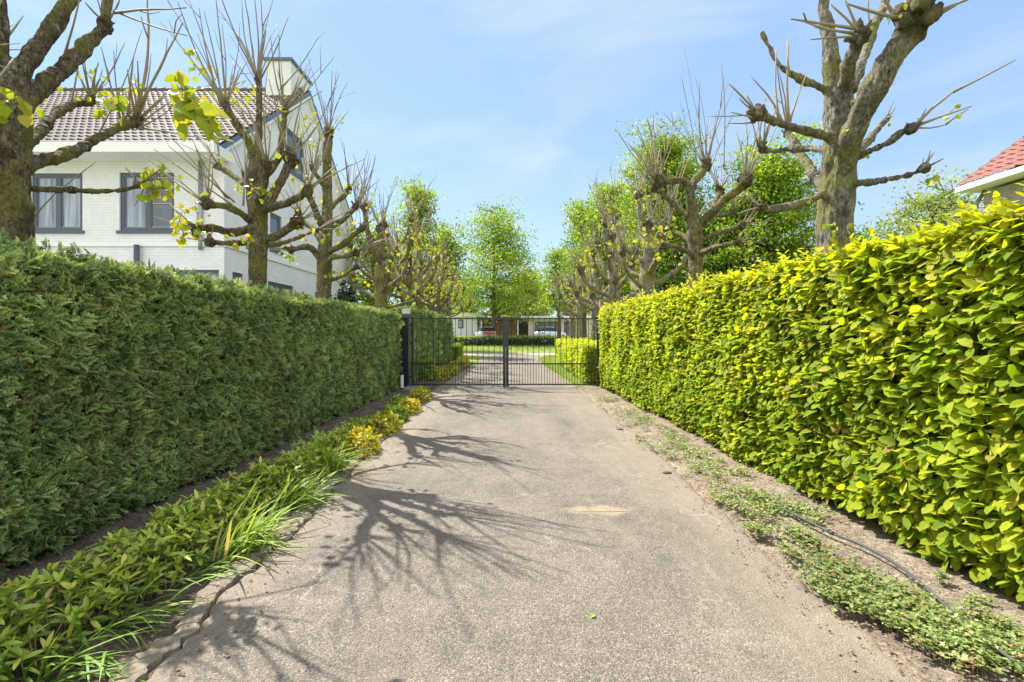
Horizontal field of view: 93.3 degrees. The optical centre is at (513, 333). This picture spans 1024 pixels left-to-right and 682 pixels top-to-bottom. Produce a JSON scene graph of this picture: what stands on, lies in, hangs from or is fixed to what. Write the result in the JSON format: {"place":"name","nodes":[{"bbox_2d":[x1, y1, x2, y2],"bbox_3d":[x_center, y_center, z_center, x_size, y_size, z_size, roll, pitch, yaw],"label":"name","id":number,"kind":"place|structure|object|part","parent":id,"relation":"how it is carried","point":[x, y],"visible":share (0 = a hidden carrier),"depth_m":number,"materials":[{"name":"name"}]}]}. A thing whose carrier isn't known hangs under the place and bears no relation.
{"place":"outdoors","nodes":[
{"label":"outdoors","id":0,"kind":"place"},
{"bbox_2d":[31,57,358,300],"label":"white house","id":1,"kind":"structure","parent":0,"point":[120,227],"depth_m":15.40,"materials":[{"name":"paint"}]},
{"bbox_2d":[33,174,84,233],"bbox_3d":[-14.445,-4.128,15.345,1.760,1.910,0.190,0,0,0],"label":"window","id":2,"kind":"structure","parent":1,"relation":"in","point":[62,214],"depth_m":15.40,"materials":[{"name":"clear glass"}]},
{"bbox_2d":[116,173,173,233],"bbox_3d":[-11.599,-4.139,15.345,1.873,1.933,0.190,0,0,0],"label":"window","id":3,"kind":"structure","parent":1,"relation":"in","point":[138,219],"depth_m":15.40,"materials":[{"name":"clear glass"}]},
{"bbox_2d":[179,270,218,279],"bbox_3d":[-9.967,-0.763,15.395,1.301,2.521,0.090,0,0,0],"label":"window","id":4,"kind":"structure","parent":1,"relation":"in","point":[214,273],"depth_m":15.35,"materials":[{"name":"grey glass"}]},
{"bbox_2d":[232,272,241,282],"bbox_3d":[-9.245,-0.763,16.062,0.090,2.521,0.620,0,0,0],"label":"window","id":5,"kind":"structure","parent":1,"relation":"in","point":[234,275],"depth_m":16.12,"materials":[{"name":"grey glass"}]},
{"bbox_2d":[269,212,283,254],"bbox_3d":[-9.195,-3.862,18.649,0.190,1.477,1.052,0,0,0],"label":"window","id":6,"kind":"structure","parent":1,"relation":"in","point":[275,221],"depth_m":18.72,"materials":[{"name":"grey glass"}]},
{"bbox_2d":[268,281,291,295],"bbox_3d":[-9.245,-0.738,19.085,0.090,2.471,2.097,0,0,0],"label":"window","id":7,"kind":"structure","parent":1,"relation":"in","point":[281,286],"depth_m":19.10,"materials":[{"name":"grey glass"}]},
{"bbox_2d":[287,128,304,182],"bbox_3d":[-9.195,-7.489,20.365,0.190,1.763,1.737,0,0,0],"label":"window","id":8,"kind":"structure","parent":1,"relation":"in","point":[294,171],"depth_m":20.71,"materials":[{"name":"grey glass"}]},
{"bbox_2d":[0,364,473,681],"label":"planting bed","id":9,"kind":"object","parent":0,"point":[134,520],"visible":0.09,"depth_m":2.89,"materials":[{"name":"soil"}]},
{"bbox_2d":[0,605,168,681],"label":"strap leaf clump","id":10,"kind":"object","parent":9,"relation":"on","point":[87,657],"visible":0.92,"depth_m":1.96,"materials":[{"name":"green plant"}]},
{"bbox_2d":[0,0,233,250],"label":"pollarded tree","id":11,"kind":"object","parent":9,"relation":"on","point":[23,95],"visible":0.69,"depth_m":3.57,"materials":[{"name":"brown plant"}]},
{"bbox_2d":[79,568,237,658],"bbox_3d":[-1.771,1.368,2.408,0.584,0.400,0.697,0,0,0],"label":"strap leaf clump","id":12,"kind":"object","parent":9,"relation":"on","point":[160,609],"visible":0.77,"depth_m":2.34,"materials":[{"name":"green plant"}]},
{"bbox_2d":[0,414,379,681],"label":"ground cover","id":13,"kind":"object","parent":9,"relation":"on","point":[166,539],"visible":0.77,"depth_m":2.66,"materials":[{"name":"green plant"}]},
{"bbox_2d":[0,227,404,580],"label":"conifer hedge","id":14,"kind":"object","parent":9,"relation":"on","point":[126,388],"visible":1,"depth_m":3.78,"materials":[{"name":"green plant"}]},
{"bbox_2d":[166,537,248,590],"bbox_3d":[-1.720,1.405,2.859,0.538,0.254,0.541,0,0,43],"label":"strap leaf clump","id":15,"kind":"object","parent":9,"relation":"on","point":[216,567],"visible":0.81,"depth_m":2.83,"materials":[{"name":"green plant"}]},
{"bbox_2d":[194,475,311,573],"bbox_3d":[-1.578,1.330,3.248,0.824,0.617,0.922,0,0,27],"label":"strap leaf clump","id":16,"kind":"object","parent":9,"relation":"on","point":[249,533],"visible":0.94,"depth_m":3.14,"materials":[{"name":"green plant"}]},
{"bbox_2d":[143,0,363,288],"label":"pollarded tree","id":17,"kind":"object","parent":9,"relation":"on","point":[256,174],"visible":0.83,"depth_m":6.07,"materials":[{"name":"brown plant"}]},
{"bbox_2d":[268,462,363,514],"bbox_3d":[-1.614,1.351,4.111,0.757,0.640,0.907,0,0,19],"label":"strap leaf clump","id":18,"kind":"object","parent":9,"relation":"on","point":[293,498],"visible":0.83,"depth_m":3.97,"materials":[{"name":"green plant"}]},
{"bbox_2d":[268,53,395,298],"bbox_3d":[-3.156,-1.523,8.338,2.555,6.164,2.141,0,0,0],"label":"pollarded tree","id":19,"kind":"object","parent":9,"relation":"on","point":[324,255],"visible":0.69,"depth_m":8.36,"materials":[{"name":"brown plant"}]},
{"bbox_2d":[278,427,395,479],"bbox_3d":[-1.717,1.252,4.912,1.200,0.596,1.170,0,0,0],"label":"strap leaf clump","id":20,"kind":"object","parent":9,"relation":"on","point":[330,464],"visible":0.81,"depth_m":4.89,"materials":[{"name":"green plant"}]},
{"bbox_2d":[340,424,382,458],"bbox_3d":[-1.810,1.266,5.740,0.495,0.375,0.728,0,0,0],"label":"shrub","id":21,"kind":"object","parent":9,"relation":"on","point":[360,434],"visible":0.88,"depth_m":5.64,"materials":[{"name":"yellow plant"}]},
{"bbox_2d":[366,409,404,436],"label":"shrub","id":22,"kind":"object","parent":9,"relation":"on","point":[388,425],"visible":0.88,"depth_m":6.78,"materials":[{"name":"yellow plant"}]},
{"bbox_2d":[332,154,443,309],"bbox_3d":[-3.258,-1.374,12.072,3.070,5.865,2.131,0,0,0],"label":"pollarded tree","id":23,"kind":"object","parent":9,"relation":"on","point":[381,277],"visible":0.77,"depth_m":11.95,"materials":[{"name":"brown plant"}]},
{"bbox_2d":[383,394,406,410],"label":"shrub","id":24,"kind":"object","parent":9,"relation":"on","point":[396,399],"visible":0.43,"depth_m":8.72,"materials":[{"name":"green plant"}]},
{"bbox_2d":[382,404,408,423],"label":"shrub","id":25,"kind":"object","parent":9,"relation":"on","point":[399,410],"visible":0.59,"depth_m":7.75,"materials":[{"name":"green plant"}]},
{"bbox_2d":[400,373,403,389],"bbox_3d":[-2.779,1.220,12.050,0.100,0.460,0.100,0,0,0],"label":"garden light","id":26,"kind":"object","parent":9,"relation":"on","point":[401,380],"visible":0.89,"depth_m":12.02,"materials":[{"name":"white plastic"}]},
{"bbox_2d":[402,309,409,386],"bbox_3d":[-2.798,0.425,12.600,0.184,2.150,0.184,0,0,0],"label":"gate post","id":27,"kind":"object","parent":9,"relation":"on","point":[406,344],"visible":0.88,"depth_m":12.52,"materials":[{"name":"black metal"}]},
{"bbox_2d":[410,317,505,387],"bbox_3d":[-1.450,0.476,12.582,2.500,1.848,0.087,0,0,0],"label":"gate leaf","id":28,"kind":"object","parent":27,"relation":"attached to","point":[483,363],"visible":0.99,"depth_m":12.59,"materials":[{"name":"black paint"}]},
{"bbox_2d":[360,182,453,306],"bbox_3d":[-3.144,-1.437,14.984,2.828,5.997,2.751,0,0,-41],"label":"pollarded tree","id":29,"kind":"object","parent":9,"relation":"on","point":[408,279],"visible":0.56,"depth_m":14.81,"materials":[{"name":"brown plant"}]},
{"bbox_2d":[394,396,422,416],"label":"shrub","id":30,"kind":"object","parent":9,"relation":"on","point":[414,408],"visible":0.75,"depth_m":8.54,"materials":[{"name":"yellow plant"}]},
{"bbox_2d":[404,386,424,389],"bbox_3d":[-2.538,1.395,12.350,0.480,0.110,0.320,0,0,0],"label":"concrete slab","id":31,"kind":"object","parent":9,"relation":"on","point":[409,387],"visible":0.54,"depth_m":12.22,"materials":[{"name":"concrete"}]},
{"bbox_2d":[385,227,455,309],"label":"pollarded tree","id":32,"kind":"object","parent":9,"relation":"on","point":[439,281],"visible":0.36,"depth_m":16.61,"materials":[{"name":"brown plant"}]},
{"bbox_2d":[408,385,432,403],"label":"shrub","id":33,"kind":"object","parent":9,"relation":"on","point":[419,391],"visible":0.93,"depth_m":10.09,"materials":[{"name":"yellow plant"}]},
{"bbox_2d":[390,304,454,385],"bbox_3d":[-3.247,0.334,17.813,1.183,2.401,9.965,0,0,0],"label":"conifer hedge","id":34,"kind":"object","parent":9,"relation":"on","point":[415,312],"visible":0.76,"depth_m":15.99,"materials":[{"name":"green plant"}]},
{"bbox_2d":[390,238,461,311],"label":"pollarded tree","id":35,"kind":"object","parent":9,"relation":"on","point":[428,304],"visible":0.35,"depth_m":19.39,"materials":[{"name":"brown plant"}]},
{"bbox_2d":[420,350,437,380],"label":"leafy shrub","id":36,"kind":"object","parent":9,"relation":"on","point":[434,369],"visible":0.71,"depth_m":14.48,"materials":[{"name":"green plant"}]},
{"bbox_2d":[433,365,450,380],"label":"shrub","id":37,"kind":"object","parent":9,"relation":"on","point":[447,373],"visible":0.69,"depth_m":14.98,"materials":[{"name":"green plant"}]},
{"bbox_2d":[422,249,469,317],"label":"pollarded tree","id":38,"kind":"object","parent":9,"relation":"on","point":[438,304],"visible":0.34,"depth_m":22.35,"materials":[{"name":"brown plant"}]},
{"bbox_2d":[445,361,459,374],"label":"shrub","id":39,"kind":"object","parent":9,"relation":"on","point":[449,366],"visible":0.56,"depth_m":16.99,"materials":[{"name":"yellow plant"}]},
{"bbox_2d":[453,354,470,367],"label":"shrub","id":40,"kind":"object","parent":9,"relation":"on","point":[459,359],"visible":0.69,"depth_m":20.41,"materials":[{"name":"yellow plant"}]},
{"bbox_2d":[453,356,482,362],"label":"lawn","id":41,"kind":"structure","parent":0,"point":[476,359],"depth_m":27.56,"materials":[{"name":"green plant"}]},
{"bbox_2d":[358,302,426,309],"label":"boundary hedge","id":42,"kind":"object","parent":41,"relation":"on","point":[371,304],"visible":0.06,"depth_m":24.03,"materials":[{"name":"green plant"}]},
{"bbox_2d":[425,265,476,315],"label":"pollarded tree","id":43,"kind":"object","parent":41,"relation":"on","point":[448,310],"visible":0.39,"depth_m":25.00,"materials":[{"name":"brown plant"}]},
{"bbox_2d":[452,340,463,360],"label":"dark hedge","id":44,"kind":"object","parent":41,"relation":"on","point":[459,346],"visible":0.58,"depth_m":23.00,"materials":[{"name":"green plant"}]},
{"bbox_2d":[461,344,554,352],"bbox_3d":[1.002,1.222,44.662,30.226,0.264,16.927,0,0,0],"label":"verge grass","id":45,"kind":"structure","parent":0,"point":[517,348],"depth_m":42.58,"materials":[{"name":"green plant"}]},
{"bbox_2d":[464,353,554,354],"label":"road","id":46,"kind":"structure","parent":0,"point":[510,353],"depth_m":35.38,"materials":[{"name":"grey asphalt"}]},
{"bbox_2d":[7,0,1023,333],"label":"sky","id":47,"kind":"structure","parent":0,"point":[490,98],"materials":[{"name":"blue"}]},
{"bbox_2d":[146,355,916,681],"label":"driveway","id":48,"kind":"structure","parent":0,"point":[564,461],"depth_m":2.76,"materials":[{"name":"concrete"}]},
{"bbox_2d":[106,412,407,681],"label":"pavement edge","id":49,"kind":"object","parent":48,"relation":"attached to","point":[183,631],"visible":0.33,"depth_m":2.60,"materials":[{"name":"concrete"}]},
{"bbox_2d":[168,403,851,681],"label":"grit","id":50,"kind":"object","parent":48,"relation":"on","point":[495,576],"visible":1,"depth_m":2.49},
{"bbox_2d":[95,386,1023,681],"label":"litter","id":51,"kind":"object","parent":48,"relation":"on","point":[711,518],"visible":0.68,"depth_m":2.77,"materials":[{"name":"plant"}]},
{"bbox_2d":[540,356,599,386],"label":"lawn","id":52,"kind":"structure","parent":0,"point":[567,374],"depth_m":16.34,"materials":[{"name":"green plant"}]},
{"bbox_2d":[543,269,589,338],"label":"pollarded tree","id":53,"kind":"object","parent":52,"relation":"on","point":[571,324],"visible":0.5,"depth_m":25.04,"materials":[{"name":"brown plant"}]},
{"bbox_2d":[554,337,599,381],"bbox_3d":[2.450,0.768,17.948,1.226,1.291,9.487,0,0,0],"label":"hornbeam hedge","id":54,"kind":"object","parent":52,"relation":"on","point":[571,350],"visible":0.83,"depth_m":14.58,"materials":[{"name":"green plant"}]},
{"bbox_2d":[551,254,605,338],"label":"pollarded tree","id":55,"kind":"object","parent":52,"relation":"on","point":[580,312],"visible":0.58,"depth_m":22.04,"materials":[{"name":"brown plant"}]},
{"bbox_2d":[563,226,625,339],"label":"pollarded tree","id":56,"kind":"object","parent":52,"relation":"on","point":[594,309],"visible":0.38,"depth_m":17.62,"materials":[{"name":"brown plant"}]},
{"bbox_2d":[565,175,652,305],"bbox_3d":[2.744,-1.516,13.979,2.558,6.153,2.785,0,0,22],"label":"pollarded tree","id":57,"kind":"object","parent":52,"relation":"on","point":[611,271],"visible":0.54,"depth_m":13.83,"materials":[{"name":"brown plant"}]},
{"bbox_2d":[578,386,1023,681],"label":"soil strip","id":58,"kind":"object","parent":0,"point":[927,662],"visible":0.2,"depth_m":3.15,"materials":[{"name":"beige soil"}]},
{"bbox_2d":[599,300,608,387],"bbox_3d":[2.362,0.310,12.600,0.230,2.380,0.230,0,0,0],"label":"gate post","id":59,"kind":"object","parent":58,"relation":"on","point":[601,302],"visible":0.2,"depth_m":12.48,"materials":[{"name":"metal"}]},
{"bbox_2d":[506,317,599,386],"bbox_3d":[1.038,0.461,12.563,2.470,1.818,0.124,0,0,0],"label":"gate leaf","id":60,"kind":"object","parent":59,"relation":"attached to","point":[522,363],"visible":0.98,"depth_m":12.59,"materials":[{"name":"black paint"}]},
{"bbox_2d":[594,145,724,296],"bbox_3d":[3.167,-1.423,10.839,2.669,5.965,3.268,0,0,0],"label":"pollarded tree","id":61,"kind":"object","parent":58,"relation":"on","point":[647,281],"visible":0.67,"depth_m":10.65,"materials":[{"name":"brown plant"}]},
{"bbox_2d":[616,46,782,288],"bbox_3d":[2.910,-1.664,7.863,2.603,6.452,2.109,0,0,0],"label":"pollarded tree","id":62,"kind":"object","parent":58,"relation":"on","point":[694,238],"visible":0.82,"depth_m":7.64,"materials":[{"name":"brown plant"}]},
{"bbox_2d":[585,392,1023,676],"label":"weeds","id":63,"kind":"object","parent":58,"relation":"on","point":[949,632],"visible":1,"depth_m":2.48,"materials":[{"name":"green plant"}]},
{"bbox_2d":[596,183,1023,603],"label":"hornbeam hedge","id":64,"kind":"object","parent":58,"relation":"on","point":[883,379],"visible":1,"depth_m":3.26,"materials":[{"name":"green plant"}]},
{"bbox_2d":[710,0,1015,255],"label":"pollarded tree","id":65,"kind":"object","parent":58,"relation":"on","point":[842,150],"visible":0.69,"depth_m":4.12,"materials":[{"name":"brown plant"}]},
{"bbox_2d":[771,500,1023,668],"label":"drip hose","id":66,"kind":"object","parent":58,"relation":"on","point":[943,603],"visible":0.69,"depth_m":2.82,"materials":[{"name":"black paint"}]},
{"bbox_2d":[955,135,1023,213],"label":"brick house","id":67,"kind":"structure","parent":0,"point":[1004,184],"depth_m":11.36,"materials":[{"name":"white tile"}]},
{"label":"ground","id":68,"kind":"structure","parent":0,"visible":0},
{"bbox_2d":[333,279,360,302],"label":"dark shrub","id":69,"kind":"object","parent":68,"relation":"on","point":[347,294],"visible":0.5,"depth_m":20.82,"materials":[{"name":"green plant"}]},
{"bbox_2d":[343,221,415,305],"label":"leafy tree","id":70,"kind":"object","parent":68,"relation":"on","point":[365,299],"visible":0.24,"depth_m":26.35,"materials":[{"name":"green plant"}]},
{"bbox_2d":[388,172,453,302],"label":"leafy tree","id":71,"kind":"object","parent":68,"relation":"on","point":[426,210],"visible":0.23,"depth_m":32.42,"materials":[{"name":"green plant"}]},
{"bbox_2d":[425,224,471,313],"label":"leafy tree","id":72,"kind":"object","parent":68,"relation":"on","point":[455,254],"visible":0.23,"depth_m":39.41,"materials":[{"name":"green plant"}]},
{"bbox_2d":[451,277,491,323],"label":"leafy tree","id":73,"kind":"object","parent":68,"relation":"on","point":[458,305],"visible":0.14,"depth_m":65.01,"materials":[{"name":"green plant"}]},
{"bbox_2d":[429,190,554,331],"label":"leafy tree","id":74,"kind":"object","parent":68,"relation":"on","point":[505,259],"visible":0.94,"depth_m":55.64,"materials":[{"name":"green plant"}]},
{"bbox_2d":[393,299,590,335],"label":"woodland","id":75,"kind":"object","parent":68,"relation":"on","point":[413,303],"visible":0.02,"depth_m":102.71,"materials":[{"name":"green plant"}]},
{"bbox_2d":[487,293,502,316],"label":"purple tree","id":76,"kind":"object","parent":68,"relation":"on","point":[496,309],"visible":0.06,"depth_m":67.60,"materials":[{"name":"green plant"}]},
{"bbox_2d":[453,337,589,345],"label":"dark shrub border","id":77,"kind":"object","parent":68,"relation":"on","point":[516,341],"visible":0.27,"depth_m":53.02,"materials":[{"name":"green plant"}]},
{"bbox_2d":[454,334,589,340],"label":"clipped far hedge","id":78,"kind":"object","parent":68,"relation":"on","point":[516,336],"visible":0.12,"depth_m":55.30,"materials":[{"name":"green plant"}]},
{"bbox_2d":[500,265,556,325],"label":"leafy tree","id":79,"kind":"object","parent":68,"relation":"on","point":[535,298],"visible":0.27,"depth_m":69.06,"materials":[{"name":"green plant"}]},
{"bbox_2d":[531,282,552,315],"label":"leafy tree","id":80,"kind":"object","parent":68,"relation":"on","point":[543,299],"depth_m":79.11,"materials":[{"name":"green plant"}]},
{"bbox_2d":[533,242,574,338],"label":"leafy tree","id":81,"kind":"object","parent":68,"relation":"on","point":[554,258],"visible":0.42,"depth_m":43.74,"materials":[{"name":"green plant"}]},
{"bbox_2d":[556,297,589,315],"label":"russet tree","id":82,"kind":"object","parent":68,"relation":"on","point":[569,307],"visible":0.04,"depth_m":71.02,"materials":[{"name":"green plant"}]},
{"bbox_2d":[554,194,604,338],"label":"leafy tree","id":83,"kind":"object","parent":68,"relation":"on","point":[576,205],"visible":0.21,"depth_m":37.75,"materials":[{"name":"green plant"}]},
{"bbox_2d":[565,177,642,299],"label":"leafy tree","id":84,"kind":"object","parent":68,"relation":"on","point":[593,214],"visible":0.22,"depth_m":30.27,"materials":[{"name":"green plant"}]},
{"bbox_2d":[596,109,730,294],"bbox_3d":[7.885,-4.778,25.125,6.210,12.764,6.320,0,0,0],"label":"leafy tree","id":85,"kind":"object","parent":68,"relation":"on","point":[676,153],"visible":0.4,"depth_m":24.50,"materials":[{"name":"green plant"}]},
{"bbox_2d":[673,194,765,288],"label":"leafy tree","id":86,"kind":"object","parent":68,"relation":"on","point":[710,258],"visible":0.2,"depth_m":21.98,"materials":[{"name":"green plant"}]},
{"bbox_2d":[682,114,868,284],"bbox_3d":[11.199,-3.537,20.729,6.319,10.279,7.343,0,0,0],"label":"leafy tree","id":87,"kind":"object","parent":68,"relation":"on","point":[772,177],"visible":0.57,"depth_m":20.23,"materials":[{"name":"green plant"}]},
{"bbox_2d":[812,222,883,253],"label":"leafy tree","id":88,"kind":"object","parent":68,"relation":"on","point":[860,233],"visible":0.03,"depth_m":17.49,"materials":[{"name":"green plant"}]},
{"bbox_2d":[857,165,1007,239],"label":"leafy tree","id":89,"kind":"object","parent":68,"relation":"on","point":[934,208],"visible":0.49,"depth_m":15.57,"materials":[{"name":"green plant"}]},
{"label":"forecourt","id":90,"kind":"structure","parent":0,"visible":0},
{"bbox_2d":[451,311,484,337],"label":"white garage block","id":91,"kind":"structure","parent":90,"relation":"on","point":[460,327],"depth_m":60.00,"materials":[{"name":"paint"}]},
{"bbox_2d":[458,320,462,327],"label":"window","id":92,"kind":"structure","parent":91,"relation":"in","point":[460,322],"depth_m":59.92,"materials":[{"name":"grey glass"}]},
{"bbox_2d":[473,327,495,336],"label":"parked car","id":93,"kind":"object","parent":90,"relation":"on","point":[489,331],"visible":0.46,"depth_m":55.95,"materials":[{"name":"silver metal"}]},
{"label":"windows","id":94,"kind":"part","parent":93,"relation":"part of","materials":[{"name":"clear glass"}]},
{"bbox_2d":[481,317,527,336],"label":"carport","id":95,"kind":"object","parent":90,"relation":"on","point":[514,328],"visible":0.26,"depth_m":61.01,"materials":[{"name":"brown wood"}]},
{"bbox_2d":[534,327,565,337],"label":"parked car","id":96,"kind":"object","parent":90,"relation":"on","point":[548,331],"visible":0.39,"depth_m":56.66,"materials":[{"name":"white paint"}]},
{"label":"windows","id":97,"kind":"part","parent":96,"relation":"part of","materials":[{"name":"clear glass"}]},
{"bbox_2d":[521,316,590,336],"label":"cream garage","id":98,"kind":"structure","parent":90,"relation":"on","point":[550,323],"depth_m":60.00,"materials":[{"name":"white paint"}]},
{"bbox_2d":[535,322,556,329],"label":"door","id":99,"kind":"structure","parent":98,"relation":"in","point":[550,324],"depth_m":60.15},
{"bbox_2d":[564,322,575,336],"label":"door","id":100,"kind":"structure","parent":98,"relation":"in","point":[568,327],"depth_m":60.15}
]}

